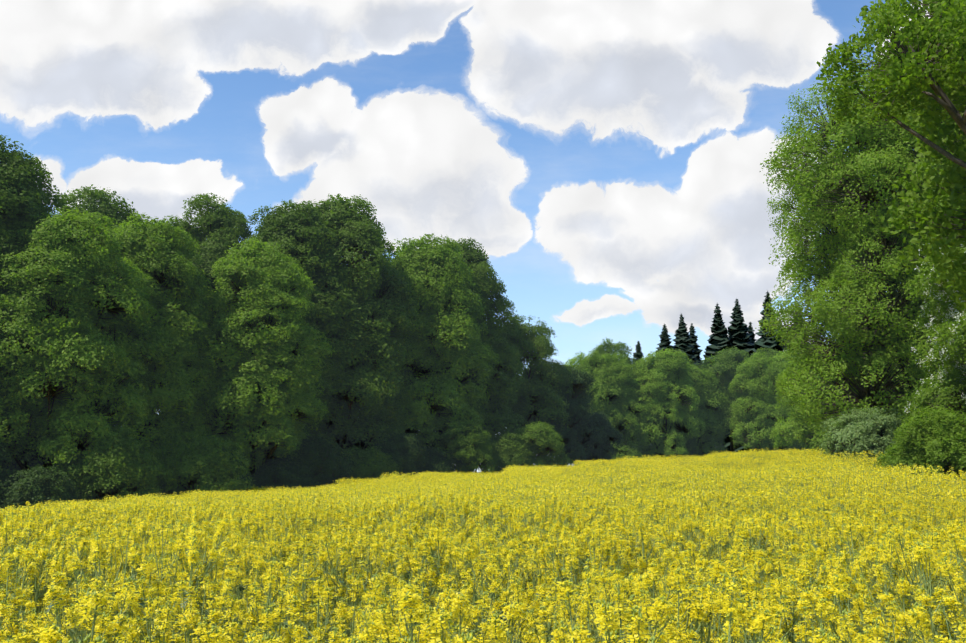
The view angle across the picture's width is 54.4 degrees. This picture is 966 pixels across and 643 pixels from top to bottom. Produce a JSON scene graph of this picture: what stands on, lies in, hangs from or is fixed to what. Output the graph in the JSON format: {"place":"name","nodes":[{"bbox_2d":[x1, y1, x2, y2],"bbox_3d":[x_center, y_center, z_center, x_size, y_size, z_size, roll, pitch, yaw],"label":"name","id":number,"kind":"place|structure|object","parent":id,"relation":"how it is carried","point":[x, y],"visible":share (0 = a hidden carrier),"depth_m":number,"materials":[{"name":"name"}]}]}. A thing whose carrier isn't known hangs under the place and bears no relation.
{"place":"outdoors","nodes":[
{"label":"outdoors","id":0,"kind":"place"},
{"bbox_2d":[0,0,954,472],"label":"sky","id":1,"kind":"structure","parent":0,"point":[604,158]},
{"bbox_2d":[0,447,965,642],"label":"rape field","id":2,"kind":"structure","parent":0,"point":[788,546],"depth_m":5.17,"materials":[{"name":"yellow plant"}]},
{"bbox_3d":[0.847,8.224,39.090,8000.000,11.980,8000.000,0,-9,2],"label":"ground","id":3,"kind":"structure","parent":0,"visible":0},
{"bbox_2d":[0,442,17,492],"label":"shrub","id":4,"kind":"object","parent":3,"relation":"on","point":[3,453],"visible":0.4,"depth_m":58.84,"materials":[{"name":"green plant"}]},
{"bbox_2d":[0,251,36,470],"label":"tree","id":5,"kind":"object","parent":3,"relation":"on","point":[14,462],"depth_m":64.84,"materials":[{"name":"green plant"}]},
{"bbox_2d":[0,134,70,467],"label":"tall wood tree","id":6,"kind":"object","parent":3,"relation":"on","point":[23,198],"visible":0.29,"depth_m":65.11,"materials":[{"name":"green plant"}]},
{"bbox_2d":[0,464,84,508],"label":"shrub","id":7,"kind":"object","parent":3,"relation":"on","point":[39,485],"visible":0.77,"depth_m":57.87,"materials":[{"name":"green plant"}]},
{"bbox_2d":[5,451,99,499],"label":"wood understorey","id":8,"kind":"object","parent":3,"relation":"on","point":[36,464],"depth_m":68.52,"materials":[{"name":"green plant"}]},
{"bbox_2d":[0,205,173,480],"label":"tree","id":9,"kind":"object","parent":3,"relation":"on","point":[78,353],"visible":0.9,"depth_m":62.92,"materials":[{"name":"green plant"}]},
{"bbox_2d":[54,184,144,236],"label":"tree","id":10,"kind":"object","parent":3,"relation":"on","point":[93,200],"visible":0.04,"depth_m":82.63,"materials":[{"name":"green plant"}]},
{"bbox_2d":[59,424,172,501],"bbox_3d":[-25.130,10.302,63.477,7.212,6.670,6.850,8,-12,-40],"label":"shrub","id":11,"kind":"object","parent":3,"relation":"on","point":[132,466],"visible":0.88,"depth_m":61.81,"materials":[{"name":"green plant"}]},
{"bbox_2d":[71,213,178,404],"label":"tree","id":12,"kind":"object","parent":3,"relation":"on","point":[111,230],"depth_m":79.28,"materials":[{"name":"green plant"}]},
{"bbox_2d":[101,211,223,489],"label":"tree","id":13,"kind":"object","parent":3,"relation":"on","point":[158,256],"visible":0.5,"depth_m":71.42,"materials":[{"name":"green plant"}]},
{"bbox_2d":[146,215,212,495],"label":"tree","id":14,"kind":"object","parent":3,"relation":"on","point":[195,235],"visible":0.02,"depth_m":88.00,"materials":[{"name":"green plant"}]},
{"bbox_2d":[148,425,254,494],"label":"shrub","id":15,"kind":"object","parent":3,"relation":"on","point":[194,459],"visible":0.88,"depth_m":66.70,"materials":[{"name":"green plant"}]},
{"bbox_2d":[158,193,253,411],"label":"tree","id":16,"kind":"object","parent":3,"relation":"on","point":[223,226],"visible":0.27,"depth_m":87.24,"materials":[{"name":"green plant"}]},
{"bbox_2d":[192,443,254,490],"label":"shrub","id":17,"kind":"object","parent":3,"relation":"on","point":[250,476],"visible":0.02,"depth_m":70.43,"materials":[{"name":"green plant"}]},
{"bbox_2d":[178,237,334,481],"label":"tree","id":18,"kind":"object","parent":3,"relation":"on","point":[262,380],"visible":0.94,"depth_m":74.94,"materials":[{"name":"green plant"}]},
{"bbox_2d":[248,455,319,490],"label":"shrub","id":19,"kind":"object","parent":3,"relation":"on","point":[276,473],"visible":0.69,"depth_m":74.39,"materials":[{"name":"green plant"}]},
{"bbox_2d":[235,199,360,456],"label":"tree","id":20,"kind":"object","parent":3,"relation":"on","point":[285,228],"visible":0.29,"depth_m":84.63,"materials":[{"name":"green plant"}]},
{"bbox_2d":[281,436,356,487],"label":"shrub","id":21,"kind":"object","parent":3,"relation":"on","point":[322,461],"visible":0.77,"depth_m":77.00,"materials":[{"name":"green plant"}]},
{"bbox_2d":[293,194,421,484],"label":"tree","id":22,"kind":"object","parent":3,"relation":"on","point":[365,335],"visible":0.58,"depth_m":86.49,"materials":[{"name":"green plant"}]},
{"bbox_2d":[338,444,404,482],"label":"shrub","id":23,"kind":"object","parent":3,"relation":"on","point":[372,463],"visible":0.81,"depth_m":82.40,"materials":[{"name":"green plant"}]},
{"bbox_2d":[348,258,429,446],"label":"tree","id":24,"kind":"object","parent":3,"relation":"on","point":[399,339],"depth_m":95.21,"materials":[{"name":"green plant"}]},
{"bbox_2d":[368,432,426,476],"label":"shrub","id":25,"kind":"object","parent":3,"relation":"on","point":[407,453],"visible":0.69,"depth_m":84.74,"materials":[{"name":"green plant"}]},
{"bbox_2d":[365,233,501,462],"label":"tree","id":26,"kind":"object","parent":3,"relation":"on","point":[437,275],"visible":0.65,"depth_m":93.61,"materials":[{"name":"green plant"}]},
{"bbox_2d":[414,446,467,472],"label":"shrub","id":27,"kind":"object","parent":3,"relation":"on","point":[437,461],"visible":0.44,"depth_m":87.72,"materials":[{"name":"green plant"}]},
{"bbox_2d":[441,419,498,472],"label":"shrub","id":28,"kind":"object","parent":3,"relation":"on","point":[471,446],"visible":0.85,"depth_m":88.91,"materials":[{"name":"green plant"}]},
{"bbox_2d":[420,237,526,461],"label":"tree","id":29,"kind":"object","parent":3,"relation":"on","point":[503,392],"visible":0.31,"depth_m":100.02,"materials":[{"name":"green plant"}]},
{"bbox_2d":[479,432,538,473],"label":"shrub","id":30,"kind":"object","parent":3,"relation":"on","point":[511,450],"visible":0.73,"depth_m":92.49,"materials":[{"name":"green plant"}]},
{"bbox_2d":[489,314,573,439],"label":"tree","id":31,"kind":"object","parent":3,"relation":"on","point":[535,348],"visible":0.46,"depth_m":105.89,"materials":[{"name":"green plant"}]},
{"bbox_2d":[508,363,563,427],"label":"tree","id":32,"kind":"object","parent":3,"relation":"on","point":[543,376],"depth_m":145.46,"materials":[{"name":"green plant"}]},
{"bbox_2d":[515,421,573,466],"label":"shrub","id":33,"kind":"object","parent":3,"relation":"on","point":[544,438],"visible":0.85,"depth_m":93.92,"materials":[{"name":"green plant"}]},
{"bbox_2d":[530,365,606,466],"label":"tree","id":34,"kind":"object","parent":3,"relation":"on","point":[577,413],"visible":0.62,"depth_m":109.75,"materials":[{"name":"green plant"}]},
{"bbox_2d":[555,351,623,462],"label":"tree","id":35,"kind":"object","parent":3,"relation":"on","point":[577,359],"visible":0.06,"depth_m":127.23,"materials":[{"name":"green plant"}]},
{"bbox_2d":[569,411,623,461],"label":"tree","id":36,"kind":"object","parent":3,"relation":"on","point":[597,450],"visible":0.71,"depth_m":113.19,"materials":[{"name":"green plant"}]},
{"bbox_2d":[567,349,655,459],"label":"tree","id":37,"kind":"object","parent":3,"relation":"on","point":[617,383],"visible":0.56,"depth_m":125.78,"materials":[{"name":"green plant"}]},
{"bbox_2d":[588,337,645,444],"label":"tree","id":38,"kind":"object","parent":3,"relation":"on","point":[609,348],"visible":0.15,"depth_m":139.96,"materials":[{"name":"green plant"}]},
{"bbox_2d":[621,341,643,450],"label":"spruce","id":39,"kind":"object","parent":3,"relation":"on","point":[638,354],"visible":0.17,"depth_m":176.00,"materials":[{"name":"green plant"}]},
{"bbox_2d":[632,324,677,455],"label":"spruce","id":40,"kind":"object","parent":3,"relation":"on","point":[664,340],"visible":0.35,"depth_m":170.14,"materials":[{"name":"green plant"}]},
{"bbox_2d":[627,348,705,457],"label":"tree","id":41,"kind":"object","parent":3,"relation":"on","point":[663,386],"visible":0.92,"depth_m":126.77,"materials":[{"name":"green plant"}]},
{"bbox_2d":[671,314,699,365],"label":"spruce","id":42,"kind":"object","parent":3,"relation":"on","point":[682,338],"visible":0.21,"depth_m":171.63,"materials":[{"name":"green plant"}]},
{"bbox_2d":[652,364,731,457],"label":"tree","id":43,"kind":"object","parent":3,"relation":"on","point":[711,414],"visible":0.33,"depth_m":131.75,"materials":[{"name":"green plant"}]},
{"bbox_2d":[688,323,702,366],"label":"spruce","id":44,"kind":"object","parent":3,"relation":"on","point":[697,352],"visible":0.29,"depth_m":177.69,"materials":[{"name":"green plant"}]},
{"bbox_2d":[687,359,706,404],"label":"tree","id":45,"kind":"object","parent":3,"relation":"on","point":[699,367],"depth_m":145.38,"materials":[{"name":"green plant"}]},
{"bbox_2d":[699,346,748,452],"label":"tree","id":46,"kind":"object","parent":3,"relation":"on","point":[723,368],"visible":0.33,"depth_m":142.55,"materials":[{"name":"green plant"}]},
{"bbox_2d":[699,303,748,456],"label":"spruce","id":47,"kind":"object","parent":3,"relation":"on","point":[718,340],"visible":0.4,"depth_m":168.14,"materials":[{"name":"green plant"}]},
{"bbox_2d":[728,299,754,450],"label":"spruce","id":48,"kind":"object","parent":3,"relation":"on","point":[739,335],"visible":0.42,"depth_m":170.49,"materials":[{"name":"green plant"}]},
{"bbox_2d":[747,322,756,352],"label":"spruce","id":49,"kind":"object","parent":3,"relation":"on","point":[752,336],"visible":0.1,"depth_m":173.81,"materials":[{"name":"green plant"}]},
{"bbox_2d":[742,291,785,451],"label":"spruce","id":50,"kind":"object","parent":3,"relation":"on","point":[765,341],"visible":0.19,"depth_m":164.36,"materials":[{"name":"green plant"}]},
{"bbox_2d":[727,351,801,451],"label":"tree","id":51,"kind":"object","parent":3,"relation":"on","point":[755,406],"visible":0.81,"depth_m":128.03,"materials":[{"name":"green plant"}]},
{"bbox_2d":[749,347,780,368],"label":"tree","id":52,"kind":"object","parent":3,"relation":"on","point":[771,352],"visible":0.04,"depth_m":146.26,"materials":[{"name":"green plant"}]},
{"bbox_2d":[759,349,809,450],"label":"tree","id":53,"kind":"object","parent":3,"relation":"on","point":[779,358],"visible":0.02,"depth_m":132.54,"materials":[{"name":"green plant"}]},
{"bbox_2d":[781,326,802,351],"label":"tree","id":54,"kind":"object","parent":3,"relation":"on","point":[788,341],"visible":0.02,"depth_m":166.12,"materials":[{"name":"green plant"}]},
{"bbox_2d":[768,355,819,449],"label":"tree","id":55,"kind":"object","parent":3,"relation":"on","point":[786,430],"visible":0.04,"depth_m":96.71,"materials":[{"name":"green plant"}]},
{"bbox_2d":[786,354,833,451],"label":"tree","id":56,"kind":"object","parent":3,"relation":"on","point":[814,438],"visible":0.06,"depth_m":78.31,"materials":[{"name":"green plant"}]},
{"bbox_2d":[755,54,965,433],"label":"tree","id":57,"kind":"object","parent":3,"relation":"on","point":[864,318],"visible":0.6,"depth_m":39.67,"materials":[{"name":"green plant"}]},
{"bbox_2d":[820,406,907,471],"bbox_3d":[15.231,4.911,36.976,3.728,3.298,3.508,-4,-10,21],"label":"pale shrub","id":58,"kind":"object","parent":3,"relation":"on","point":[866,431],"visible":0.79,"depth_m":36.62,"materials":[{"name":"green plant"}]},
{"bbox_2d":[815,357,915,450],"bbox_3d":[25.801,5.351,60.144,8.345,8.053,9.100,0,-9,2],"label":"tree","id":59,"kind":"object","parent":3,"relation":"on","point":[850,421],"depth_m":60.33,"materials":[{"name":"green plant"}]},
{"bbox_2d":[814,0,965,309],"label":"tree","id":60,"kind":"object","parent":3,"relation":"on","point":[925,57],"visible":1,"depth_m":13.36,"materials":[{"name":"green plant"}]},
{"bbox_2d":[874,405,965,480],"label":"shrub","id":61,"kind":"object","parent":3,"relation":"on","point":[934,437],"visible":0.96,"depth_m":26.32,"materials":[{"name":"green plant"}]},
{"bbox_2d":[898,376,965,424],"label":"shrub","id":62,"kind":"object","parent":3,"relation":"on","point":[909,402],"visible":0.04,"depth_m":34.47,"materials":[{"name":"green plant"}]},
{"bbox_2d":[902,244,965,417],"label":"tree","id":63,"kind":"object","parent":3,"relation":"on","point":[951,343],"visible":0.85,"depth_m":29.07,"materials":[{"name":"green plant"}]}
]}

